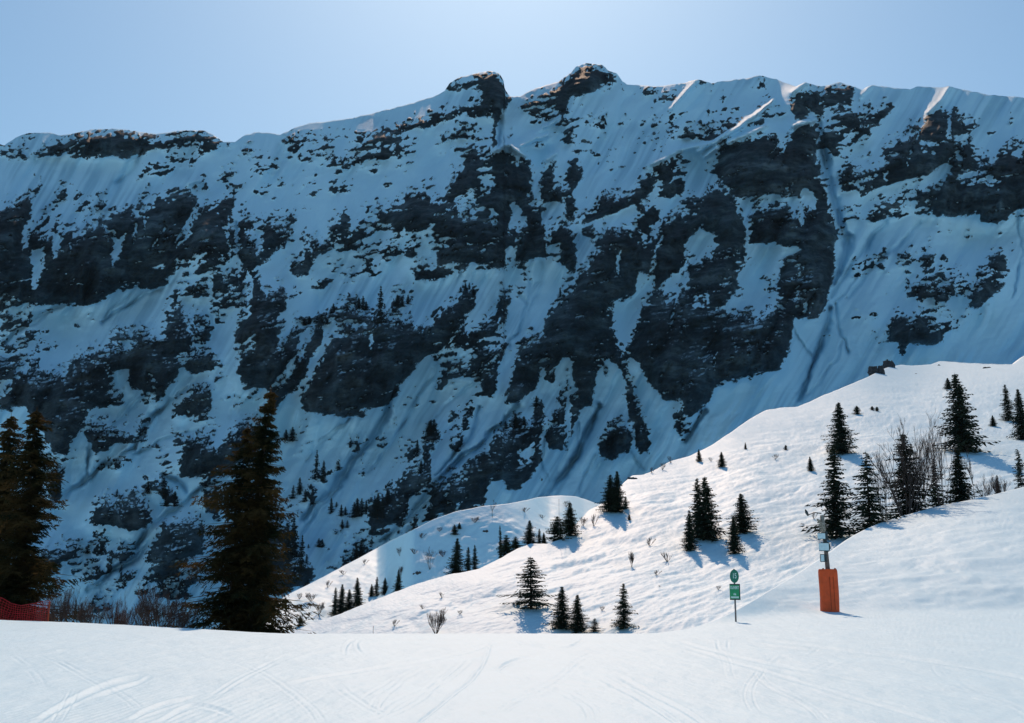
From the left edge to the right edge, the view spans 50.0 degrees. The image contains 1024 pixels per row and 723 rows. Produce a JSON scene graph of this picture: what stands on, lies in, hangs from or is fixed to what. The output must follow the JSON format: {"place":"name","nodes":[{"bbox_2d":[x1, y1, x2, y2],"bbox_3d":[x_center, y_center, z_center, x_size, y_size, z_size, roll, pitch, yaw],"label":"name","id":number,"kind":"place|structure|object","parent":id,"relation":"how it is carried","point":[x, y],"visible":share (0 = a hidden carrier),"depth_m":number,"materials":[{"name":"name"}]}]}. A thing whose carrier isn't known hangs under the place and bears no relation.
{"place":"outdoors","nodes":[
{"label":"outdoors","id":0,"kind":"place"},
{"bbox_2d":[266,495,600,632],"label":"snow spur","id":1,"kind":"structure","parent":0,"point":[387,561],"depth_m":241.96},
{"bbox_2d":[305,593,317,600],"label":"bare shrub","id":2,"kind":"object","parent":1,"relation":"on","point":[308,596],"visible":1,"depth_m":255.67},
{"bbox_2d":[327,588,340,615],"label":"spruce tree","id":3,"kind":"object","parent":1,"relation":"on","point":[335,600],"visible":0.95,"depth_m":244.32,"materials":[{"name":"green plant"}]},
{"bbox_2d":[336,584,348,613],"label":"spruce tree","id":4,"kind":"object","parent":1,"relation":"on","point":[342,606],"visible":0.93,"depth_m":246.02,"materials":[{"name":"green plant"}]},
{"bbox_2d":[345,589,356,609],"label":"spruce tree","id":5,"kind":"object","parent":1,"relation":"on","point":[349,603],"visible":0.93,"depth_m":248.68,"materials":[{"name":"green plant"}]},
{"bbox_2d":[351,577,365,606],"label":"spruce tree","id":6,"kind":"object","parent":1,"relation":"on","point":[357,598],"visible":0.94,"depth_m":252.20,"materials":[{"name":"green plant"}]},
{"bbox_2d":[368,584,375,596],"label":"spruce tree","id":7,"kind":"object","parent":1,"relation":"on","point":[372,593],"visible":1,"depth_m":260.36,"materials":[{"name":"green plant"}]},
{"bbox_2d":[374,577,379,595],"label":"spruce tree","id":8,"kind":"object","parent":1,"relation":"on","point":[377,587],"visible":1,"depth_m":261.31,"materials":[{"name":"green plant"}]},
{"bbox_2d":[380,578,387,594],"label":"spruce tree","id":9,"kind":"object","parent":1,"relation":"on","point":[384,588],"visible":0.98,"depth_m":255.00,"materials":[{"name":"green plant"}]},
{"bbox_2d":[423,550,436,568],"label":"bare shrub","id":10,"kind":"object","parent":1,"relation":"on","point":[430,557],"visible":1,"depth_m":225.32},
{"bbox_2d":[450,525,457,534],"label":"spruce tree","id":11,"kind":"object","parent":1,"relation":"on","point":[454,531],"visible":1,"depth_m":234.49,"materials":[{"name":"green plant"}]},
{"bbox_2d":[0,63,1023,629],"bbox_3d":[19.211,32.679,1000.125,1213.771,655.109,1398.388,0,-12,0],"label":"mountain","id":12,"kind":"structure","parent":0,"point":[716,261],"depth_m":766.24,"materials":[{"name":"snow"}]},
{"bbox_2d":[142,481,150,493],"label":"spruce tree","id":13,"kind":"object","parent":12,"relation":"on","point":[147,489],"visible":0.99,"depth_m":615.09,"materials":[{"name":"green plant"}]},
{"bbox_2d":[154,477,172,494],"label":"spruce tree","id":14,"kind":"object","parent":12,"relation":"on","point":[163,485],"visible":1,"depth_m":606.61,"materials":[{"name":"green plant"}]},
{"bbox_2d":[170,491,181,506],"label":"spruce tree","id":15,"kind":"object","parent":12,"relation":"on","point":[175,494],"visible":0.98,"depth_m":608.61,"materials":[{"name":"green plant"}]},
{"bbox_2d":[279,523,296,559],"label":"spruce tree","id":16,"kind":"object","parent":12,"relation":"on","point":[288,542],"visible":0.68,"depth_m":552.82,"materials":[{"name":"green plant"}]},
{"bbox_2d":[286,427,297,441],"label":"spruce tree","id":17,"kind":"object","parent":12,"relation":"on","point":[293,433],"visible":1,"depth_m":683.74,"materials":[{"name":"green plant"}]},
{"bbox_2d":[289,518,305,556],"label":"spruce tree","id":18,"kind":"object","parent":12,"relation":"on","point":[296,547],"visible":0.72,"depth_m":562.30,"materials":[{"name":"green plant"}]},
{"bbox_2d":[296,477,302,494],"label":"spruce tree","id":19,"kind":"object","parent":12,"relation":"on","point":[299,489],"visible":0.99,"depth_m":635.09,"materials":[{"name":"green plant"}]},
{"bbox_2d":[295,535,308,572],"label":"spruce tree","id":20,"kind":"object","parent":12,"relation":"on","point":[302,562],"visible":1,"depth_m":539.42,"materials":[{"name":"green plant"}]},
{"bbox_2d":[310,450,321,478],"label":"spruce tree","id":21,"kind":"object","parent":12,"relation":"on","point":[316,468],"visible":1,"depth_m":638.86,"materials":[{"name":"green plant"}]},
{"bbox_2d":[319,461,328,480],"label":"spruce tree","id":22,"kind":"object","parent":12,"relation":"on","point":[323,477],"visible":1,"depth_m":635.30,"materials":[{"name":"green plant"}]},
{"bbox_2d":[328,498,334,513],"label":"spruce tree","id":23,"kind":"object","parent":12,"relation":"on","point":[331,508],"visible":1,"depth_m":627.16,"materials":[{"name":"green plant"}]},
{"bbox_2d":[347,502,358,517],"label":"spruce tree","id":24,"kind":"object","parent":12,"relation":"on","point":[353,510],"visible":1,"depth_m":617.35,"materials":[{"name":"green plant"}]},
{"bbox_2d":[347,547,361,558],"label":"spruce tree","id":25,"kind":"object","parent":12,"relation":"on","point":[356,553],"visible":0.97,"depth_m":579.12,"materials":[{"name":"green plant"}]},
{"bbox_2d":[351,498,359,514],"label":"spruce tree","id":26,"kind":"object","parent":12,"relation":"on","point":[357,505],"visible":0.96,"depth_m":617.73,"materials":[{"name":"green plant"}]},
{"bbox_2d":[353,498,364,516],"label":"spruce tree","id":27,"kind":"object","parent":12,"relation":"on","point":[361,510],"visible":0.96,"depth_m":613.97,"materials":[{"name":"green plant"}]},
{"bbox_2d":[355,540,366,555],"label":"spruce tree","id":28,"kind":"object","parent":12,"relation":"on","point":[360,550],"visible":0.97,"depth_m":582.06,"materials":[{"name":"green plant"}]},
{"bbox_2d":[360,296,369,310],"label":"spruce tree","id":29,"kind":"object","parent":12,"relation":"on","point":[363,302],"visible":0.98,"depth_m":733.83,"materials":[{"name":"green plant"}]},
{"bbox_2d":[370,494,380,518],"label":"spruce tree","id":30,"kind":"object","parent":12,"relation":"on","point":[377,505],"visible":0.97,"depth_m":587.46,"materials":[{"name":"green plant"}]},
{"bbox_2d":[371,286,388,323],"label":"spruce tree","id":31,"kind":"object","parent":12,"relation":"on","point":[380,313],"visible":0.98,"depth_m":702.23,"materials":[{"name":"green plant"}]},
{"bbox_2d":[376,498,388,517],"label":"spruce tree","id":32,"kind":"object","parent":12,"relation":"on","point":[382,509],"visible":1,"depth_m":583.49,"materials":[{"name":"green plant"}]},
{"bbox_2d":[383,490,392,504],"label":"spruce tree","id":33,"kind":"object","parent":12,"relation":"on","point":[387,498],"visible":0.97,"depth_m":591.59,"materials":[{"name":"green plant"}]},
{"bbox_2d":[394,295,400,306],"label":"spruce tree","id":34,"kind":"object","parent":12,"relation":"on","point":[397,301],"visible":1,"depth_m":733.84,"materials":[{"name":"green plant"}]},
{"bbox_2d":[413,440,421,456],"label":"spruce tree","id":35,"kind":"object","parent":12,"relation":"on","point":[417,452],"visible":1,"depth_m":629.46,"materials":[{"name":"green plant"}]},
{"bbox_2d":[416,461,423,472],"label":"spruce tree","id":36,"kind":"object","parent":12,"relation":"on","point":[421,467],"visible":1,"depth_m":605.41,"materials":[{"name":"green plant"}]},
{"bbox_2d":[423,421,436,435],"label":"spruce tree","id":37,"kind":"object","parent":12,"relation":"on","point":[430,428],"visible":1,"depth_m":639.57,"materials":[{"name":"green plant"}]},
{"bbox_2d":[432,419,442,439],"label":"spruce tree","id":38,"kind":"object","parent":12,"relation":"on","point":[434,424],"visible":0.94,"depth_m":643.37,"materials":[{"name":"green plant"}]},
{"bbox_2d":[504,413,523,427],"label":"spruce tree","id":39,"kind":"object","parent":12,"relation":"on","point":[514,419],"visible":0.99,"depth_m":640.41,"materials":[{"name":"green plant"}]},
{"bbox_2d":[531,396,543,406],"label":"spruce tree","id":40,"kind":"object","parent":12,"relation":"on","point":[536,399],"visible":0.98,"depth_m":667.20,"materials":[{"name":"green plant"}]},
{"bbox_2d":[0,487,1023,722],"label":"snow piste","id":41,"kind":"structure","parent":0,"point":[925,624],"depth_m":24.42,"materials":[{"name":"snow"}]},
{"bbox_2d":[0,411,46,571],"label":"spruce tree","id":42,"kind":"object","parent":41,"relation":"on","point":[10,443],"visible":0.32,"depth_m":71.36,"materials":[{"name":"green plant"}]},
{"bbox_2d":[0,597,49,621],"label":"safety netting","id":43,"kind":"object","parent":41,"relation":"on","point":[48,612],"visible":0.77,"depth_m":51.69,"materials":[{"name":"red"}]},
{"bbox_2d":[35,599,52,621],"bbox_3d":[-25.143,14.081,59.074,0.968,3.230,1.033,1,-12,-6],"label":"bare shrub","id":44,"kind":"object","parent":41,"relation":"on","point":[43,613],"visible":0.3,"depth_m":59.01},
{"bbox_2d":[0,405,104,622],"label":"spruce tree","id":45,"kind":"object","parent":41,"relation":"on","point":[26,570],"visible":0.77,"depth_m":65.34,"materials":[{"name":"green plant"}]},
{"bbox_2d":[46,585,73,621],"bbox_3d":[-22.545,12.420,54.688,1.821,2.678,0.847,-4,-12,20],"label":"bare shrub","id":46,"kind":"object","parent":41,"relation":"on","point":[64,610],"visible":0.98,"depth_m":54.53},
{"bbox_2d":[59,588,98,622],"bbox_3d":[-21.759,12.662,54.948,2.101,2.736,1.033,6,-13,-28],"label":"bare shrub","id":47,"kind":"object","parent":41,"relation":"on","point":[73,611],"visible":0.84,"depth_m":55.07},
{"bbox_2d":[76,601,110,623],"bbox_3d":[-20.323,12.470,53.224,1.665,1.965,0.774,10,-15,-40],"label":"bare shrub","id":48,"kind":"object","parent":41,"relation":"on","point":[85,614],"visible":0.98,"depth_m":53.12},
{"bbox_2d":[102,597,139,624],"bbox_3d":[-19.297,12.667,53.843,1.703,2.879,1.595,-5,-13,25],"label":"bare shrub","id":49,"kind":"object","parent":41,"relation":"on","point":[119,620],"visible":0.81,"depth_m":53.85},
{"bbox_2d":[121,586,170,625],"bbox_3d":[-17.500,12.065,52.225,2.203,2.873,1.820,0,-12,0],"label":"bare shrub","id":50,"kind":"object","parent":41,"relation":"on","point":[137,624],"visible":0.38,"depth_m":52.05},
{"bbox_2d":[134,583,185,626],"bbox_3d":[-16.064,11.422,50.031,2.397,2.896,1.115,10,-15,-41],"label":"bare shrub","id":51,"kind":"object","parent":41,"relation":"on","point":[146,608],"visible":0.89,"depth_m":49.83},
{"bbox_2d":[162,594,202,628],"bbox_3d":[-14.883,11.484,48.966,1.635,2.306,1.532,-5,-13,24],"label":"bare shrub","id":52,"kind":"object","parent":41,"relation":"on","point":[182,618],"visible":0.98,"depth_m":48.95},
{"bbox_2d":[149,428,321,631],"bbox_3d":[-13.839,9.878,55.137,8.587,13.913,9.508,0,-12,0],"label":"spruce tree","id":53,"kind":"object","parent":41,"relation":"on","point":[228,500],"visible":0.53,"depth_m":54.79,"materials":[{"name":"green plant"}]},
{"bbox_2d":[200,391,320,633],"bbox_3d":[-12.527,9.150,55.403,6.102,16.314,7.300,0,-12,0],"label":"spruce tree","id":54,"kind":"object","parent":41,"relation":"on","point":[263,458],"visible":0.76,"depth_m":55.07,"materials":[{"name":"green plant"}]},
{"bbox_2d":[729,569,740,621],"bbox_3d":[10.139,10.777,49.903,0.477,2.655,0.114,0,-12,0],"label":"piste sign","id":55,"kind":"object","parent":41,"relation":"on","point":[734,588],"visible":1,"depth_m":49.94,"materials":[{"name":"green metal"}]},
{"bbox_2d":[805,509,839,611],"bbox_3d":[17.057,11.096,60.349,1.609,5.904,0.710,0,-12,0],"label":"padded signpost","id":56,"kind":"object","parent":41,"relation":"on","point":[828,588],"visible":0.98,"depth_m":59.91,"materials":[{"name":"fabric"}]},
{"bbox_2d":[869,454,902,520],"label":"bare tree","id":57,"kind":"object","parent":41,"relation":"on","point":[884,484],"visible":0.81,"depth_m":118.15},
{"bbox_2d":[865,412,948,516],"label":"bare tree","id":58,"kind":"object","parent":41,"relation":"on","point":[916,482],"visible":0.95,"depth_m":121.97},
{"bbox_2d":[879,434,943,519],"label":"spruce tree","id":59,"kind":"object","parent":41,"relation":"on","point":[900,497],"visible":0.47,"depth_m":124.26,"materials":[{"name":"green plant"}]},
{"bbox_2d":[908,426,938,508],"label":"bare tree","id":60,"kind":"object","parent":41,"relation":"on","point":[923,466],"visible":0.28,"depth_m":127.64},
{"bbox_2d":[924,416,956,505],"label":"bare tree","id":61,"kind":"object","parent":41,"relation":"on","point":[938,491],"visible":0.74,"depth_m":128.59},
{"bbox_2d":[963,445,974,498],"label":"bare tree","id":62,"kind":"object","parent":41,"relation":"on","point":[969,469],"visible":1,"depth_m":129.68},
{"bbox_2d":[974,470,996,496],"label":"bare shrub","id":63,"kind":"object","parent":41,"relation":"on","point":[988,491],"visible":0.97,"depth_m":130.58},
{"bbox_2d":[990,475,1011,493],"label":"bare shrub","id":64,"kind":"object","parent":41,"relation":"on","point":[997,486],"visible":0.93,"depth_m":133.66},
{"bbox_2d":[0,0,1023,144],"label":"sky","id":65,"kind":"structure","parent":0,"point":[229,70],"materials":[{"name":"blue"}]},
{"bbox_2d":[289,356,1023,633],"bbox_3d":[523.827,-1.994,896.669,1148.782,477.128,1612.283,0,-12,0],"label":"snow slope","id":66,"kind":"structure","parent":0,"point":[593,567],"depth_m":123.34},
{"bbox_2d":[392,570,402,592],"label":"spruce tree","id":67,"kind":"object","parent":66,"relation":"on","point":[397,585],"visible":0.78,"depth_m":102.37,"materials":[{"name":"green plant"}]},
{"bbox_2d":[426,607,446,633],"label":"bare shrub","id":68,"kind":"object","parent":66,"relation":"on","point":[440,618],"visible":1,"depth_m":84.19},
{"bbox_2d":[443,538,465,574],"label":"spruce tree","id":69,"kind":"object","parent":66,"relation":"on","point":[454,567],"visible":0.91,"depth_m":107.23,"materials":[{"name":"green plant"}]},
{"bbox_2d":[463,547,473,570],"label":"spruce tree","id":70,"kind":"object","parent":66,"relation":"on","point":[468,565],"visible":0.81,"depth_m":107.96,"materials":[{"name":"green plant"}]},
{"bbox_2d":[471,545,479,569],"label":"spruce tree","id":71,"kind":"object","parent":66,"relation":"on","point":[474,563],"visible":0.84,"depth_m":108.47,"materials":[{"name":"green plant"}]},
{"bbox_2d":[496,528,502,559],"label":"spruce tree","id":72,"kind":"object","parent":66,"relation":"on","point":[500,538],"visible":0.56,"depth_m":115.91,"materials":[{"name":"green plant"}]},
{"bbox_2d":[496,535,514,557],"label":"spruce tree","id":73,"kind":"object","parent":66,"relation":"on","point":[505,544],"visible":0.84,"depth_m":112.90,"materials":[{"name":"green plant"}]},
{"bbox_2d":[510,536,522,551],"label":"spruce tree","id":74,"kind":"object","parent":66,"relation":"on","point":[515,541],"visible":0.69,"depth_m":114.97,"materials":[{"name":"green plant"}]},
{"bbox_2d":[496,557,555,609],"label":"spruce tree","id":75,"kind":"object","parent":66,"relation":"on","point":[532,594],"visible":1,"depth_m":90.80,"materials":[{"name":"green plant"}]},
{"bbox_2d":[520,521,538,545],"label":"spruce tree","id":76,"kind":"object","parent":66,"relation":"on","point":[529,534],"visible":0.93,"depth_m":115.56,"materials":[{"name":"green plant"}]},
{"bbox_2d":[535,529,542,543],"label":"spruce tree","id":77,"kind":"object","parent":66,"relation":"on","point":[539,537],"visible":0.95,"depth_m":115.84,"materials":[{"name":"green plant"}]},
{"bbox_2d":[543,587,573,629],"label":"spruce tree","id":78,"kind":"object","parent":66,"relation":"on","point":[560,619],"visible":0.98,"depth_m":85.05,"materials":[{"name":"green plant"}]},
{"bbox_2d":[546,516,571,541],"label":"spruce tree","id":79,"kind":"object","parent":66,"relation":"on","point":[557,531],"visible":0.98,"depth_m":116.63,"materials":[{"name":"green plant"}]},
{"bbox_2d":[560,503,583,535],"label":"spruce tree","id":80,"kind":"object","parent":66,"relation":"on","point":[570,524],"visible":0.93,"depth_m":118.32,"materials":[{"name":"green plant"}]},
{"bbox_2d":[565,595,590,633],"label":"spruce tree","id":81,"kind":"object","parent":66,"relation":"on","point":[577,623],"visible":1,"depth_m":84.57,"materials":[{"name":"green plant"}]},
{"bbox_2d":[588,618,603,631],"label":"spruce tree","id":82,"kind":"object","parent":66,"relation":"on","point":[595,624],"visible":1,"depth_m":84.33,"materials":[{"name":"green plant"}]},
{"bbox_2d":[595,475,622,512],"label":"spruce tree","id":83,"kind":"object","parent":66,"relation":"on","point":[610,488],"visible":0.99,"depth_m":129.91,"materials":[{"name":"green plant"}]},
{"bbox_2d":[609,471,629,512],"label":"spruce tree","id":84,"kind":"object","parent":66,"relation":"on","point":[617,484],"visible":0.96,"depth_m":130.03,"materials":[{"name":"green plant"}]},
{"bbox_2d":[610,583,638,629],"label":"spruce tree","id":85,"kind":"object","parent":66,"relation":"on","point":[623,619],"visible":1,"depth_m":85.32,"materials":[{"name":"green plant"}]},
{"bbox_2d":[628,552,634,563],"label":"bare shrub","id":86,"kind":"object","parent":66,"relation":"on","point":[630,557],"visible":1,"depth_m":105.57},
{"bbox_2d":[680,510,701,550],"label":"spruce tree","id":87,"kind":"object","parent":66,"relation":"on","point":[690,541],"visible":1,"depth_m":112.69,"materials":[{"name":"green plant"}]},
{"bbox_2d":[686,478,711,536],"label":"spruce tree","id":88,"kind":"object","parent":66,"relation":"on","point":[694,498],"visible":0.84,"depth_m":117.81,"materials":[{"name":"green plant"}]},
{"bbox_2d":[696,449,703,461],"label":"spruce tree","id":89,"kind":"object","parent":66,"relation":"on","point":[699,457],"visible":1,"depth_m":172.03,"materials":[{"name":"green plant"}]},
{"bbox_2d":[690,476,727,541],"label":"spruce tree","id":90,"kind":"object","parent":66,"relation":"on","point":[706,518],"visible":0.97,"depth_m":116.66,"materials":[{"name":"green plant"}]},
{"bbox_2d":[717,452,726,466],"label":"spruce tree","id":91,"kind":"object","parent":66,"relation":"on","point":[721,462],"visible":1,"depth_m":165.78,"materials":[{"name":"green plant"}]},
{"bbox_2d":[724,516,746,553],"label":"spruce tree","id":92,"kind":"object","parent":66,"relation":"on","point":[734,547],"visible":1,"depth_m":110.67,"materials":[{"name":"green plant"}]},
{"bbox_2d":[724,494,758,533],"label":"spruce tree","id":93,"kind":"object","parent":66,"relation":"on","point":[742,518],"visible":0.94,"depth_m":118.82,"materials":[{"name":"green plant"}]},
{"bbox_2d":[806,457,815,470],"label":"spruce tree","id":94,"kind":"object","parent":66,"relation":"on","point":[810,466],"visible":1,"depth_m":162.23,"materials":[{"name":"green plant"}]},
{"bbox_2d":[798,445,857,538],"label":"spruce tree","id":95,"kind":"object","parent":66,"relation":"on","point":[834,524],"visible":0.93,"depth_m":116.29,"materials":[{"name":"green plant"}]},
{"bbox_2d":[822,402,858,453],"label":"spruce tree","id":96,"kind":"object","parent":66,"relation":"on","point":[841,436],"visible":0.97,"depth_m":179.73,"materials":[{"name":"green plant"}]},
{"bbox_2d":[851,406,861,413],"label":"spruce tree","id":97,"kind":"object","parent":66,"relation":"on","point":[855,411],"visible":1,"depth_m":237.17,"materials":[{"name":"green plant"}]},
{"bbox_2d":[834,452,906,533],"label":"spruce tree","id":98,"kind":"object","parent":66,"relation":"on","point":[864,507],"visible":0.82,"depth_m":113.56,"materials":[{"name":"green plant"}]},
{"bbox_2d":[867,366,884,375],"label":"rock","id":99,"kind":"object","parent":66,"relation":"on","point":[875,369],"visible":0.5,"depth_m":362.65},
{"bbox_2d":[881,359,894,368],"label":"rock","id":100,"kind":"object","parent":66,"relation":"on","point":[886,363],"visible":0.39,"depth_m":403.69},
{"bbox_2d":[926,460,951,507],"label":"spruce tree","id":101,"kind":"object","parent":66,"relation":"on","point":[933,499],"visible":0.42,"depth_m":129.23,"materials":[{"name":"green plant"}]},
{"bbox_2d":[943,378,953,388],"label":"spruce tree","id":102,"kind":"object","parent":66,"relation":"on","point":[947,385],"visible":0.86,"depth_m":319.01,"materials":[{"name":"green plant"}]},
{"bbox_2d":[934,450,983,506],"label":"spruce tree","id":103,"kind":"object","parent":66,"relation":"on","point":[960,489],"visible":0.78,"depth_m":129.97,"materials":[{"name":"green plant"}]},
{"bbox_2d":[934,374,1000,452],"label":"spruce tree","id":104,"kind":"object","parent":66,"relation":"on","point":[961,423],"visible":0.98,"depth_m":180.66,"materials":[{"name":"green plant"}]},
{"bbox_2d":[988,415,997,425],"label":"spruce tree","id":105,"kind":"object","parent":66,"relation":"on","point":[992,421],"visible":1,"depth_m":219.57,"materials":[{"name":"green plant"}]},
{"bbox_2d":[998,385,1015,420],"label":"spruce tree","id":106,"kind":"object","parent":66,"relation":"on","point":[1007,412],"visible":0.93,"depth_m":228.58,"materials":[{"name":"green plant"}]},
{"bbox_2d":[1006,389,1023,439],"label":"spruce tree","id":107,"kind":"object","parent":66,"relation":"on","point":[1018,422],"visible":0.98,"depth_m":200.60,"materials":[{"name":"green plant"}]},
{"bbox_2d":[1012,449,1023,488],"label":"spruce tree","id":108,"kind":"object","parent":66,"relation":"on","point":[1019,469],"visible":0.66,"depth_m":143.75,"materials":[{"name":"green plant"}]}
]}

